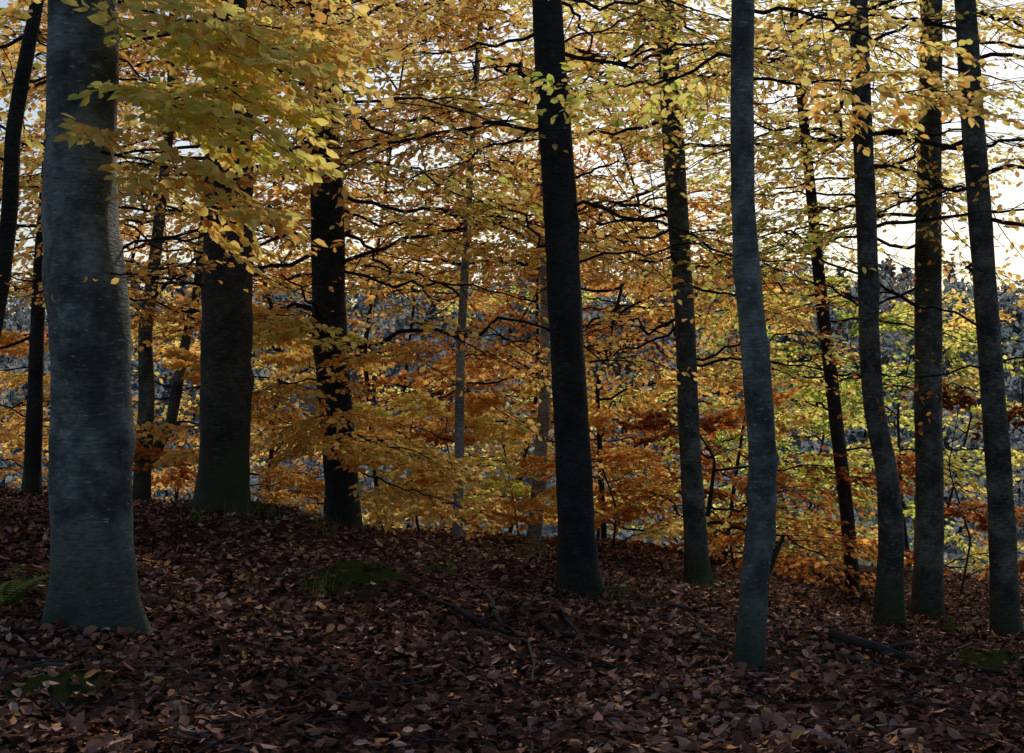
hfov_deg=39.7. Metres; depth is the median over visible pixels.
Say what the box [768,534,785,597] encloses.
dead tree stub
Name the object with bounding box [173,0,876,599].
beech tree
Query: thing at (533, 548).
grass tuft
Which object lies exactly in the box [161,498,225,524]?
grass tuft
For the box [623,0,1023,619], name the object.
beech tree
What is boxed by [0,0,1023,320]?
sky
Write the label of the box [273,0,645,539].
beech tree
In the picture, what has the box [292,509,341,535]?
grass tuft
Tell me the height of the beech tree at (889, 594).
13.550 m
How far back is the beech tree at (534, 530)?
18.47 m
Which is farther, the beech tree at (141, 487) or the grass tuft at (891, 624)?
the beech tree at (141, 487)
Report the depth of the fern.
7.47 m
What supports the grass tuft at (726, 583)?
on the forest ground
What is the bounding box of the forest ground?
[0,307,1023,752]
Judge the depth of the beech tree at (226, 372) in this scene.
12.40 m
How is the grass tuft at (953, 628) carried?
on the forest ground
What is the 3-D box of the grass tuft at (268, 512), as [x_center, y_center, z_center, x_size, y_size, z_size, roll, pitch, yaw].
[-2.090,1.113,12.207,0.393,0.218,0.421,0,0,33]
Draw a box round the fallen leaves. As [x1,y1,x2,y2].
[0,485,1023,752]
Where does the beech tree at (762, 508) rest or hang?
on the forest ground
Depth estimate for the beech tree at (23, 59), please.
8.98 m
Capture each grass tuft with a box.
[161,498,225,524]
[221,495,262,518]
[248,492,289,519]
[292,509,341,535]
[293,565,353,598]
[405,553,440,574]
[415,552,469,578]
[510,532,550,555]
[588,571,641,600]
[691,574,717,592]
[706,575,740,591]
[842,610,909,628]
[919,605,966,631]
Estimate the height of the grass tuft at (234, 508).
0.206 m
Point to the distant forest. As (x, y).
(18, 320)
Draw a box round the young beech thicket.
[0,0,1023,596]
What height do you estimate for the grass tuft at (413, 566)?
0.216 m
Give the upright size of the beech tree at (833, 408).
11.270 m
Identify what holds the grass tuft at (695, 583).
on the forest ground
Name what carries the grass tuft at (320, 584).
on the forest ground
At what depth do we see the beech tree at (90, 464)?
7.02 m
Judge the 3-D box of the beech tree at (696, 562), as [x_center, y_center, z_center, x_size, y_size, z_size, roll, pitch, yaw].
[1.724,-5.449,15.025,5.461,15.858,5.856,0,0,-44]
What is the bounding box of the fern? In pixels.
[0,564,49,606]
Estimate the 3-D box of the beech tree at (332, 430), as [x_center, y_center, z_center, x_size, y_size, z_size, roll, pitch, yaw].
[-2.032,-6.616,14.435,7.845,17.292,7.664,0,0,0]
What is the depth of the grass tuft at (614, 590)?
10.59 m
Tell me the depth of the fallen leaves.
7.17 m
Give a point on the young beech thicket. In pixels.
(648, 412)
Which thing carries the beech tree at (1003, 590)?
on the forest ground
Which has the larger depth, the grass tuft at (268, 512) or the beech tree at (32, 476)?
the beech tree at (32, 476)
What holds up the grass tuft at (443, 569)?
on the forest ground
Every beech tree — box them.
[0,0,251,337]
[0,0,311,495]
[0,0,408,635]
[0,0,456,501]
[0,0,588,515]
[0,0,723,539]
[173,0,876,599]
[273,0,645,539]
[288,0,791,542]
[402,0,953,587]
[500,0,1023,669]
[585,0,1023,594]
[589,0,1023,634]
[593,0,1023,626]
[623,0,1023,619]
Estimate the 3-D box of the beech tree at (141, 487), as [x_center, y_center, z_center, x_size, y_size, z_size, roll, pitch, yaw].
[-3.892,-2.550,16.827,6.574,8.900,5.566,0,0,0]
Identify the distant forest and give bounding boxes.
[0,246,1023,574]

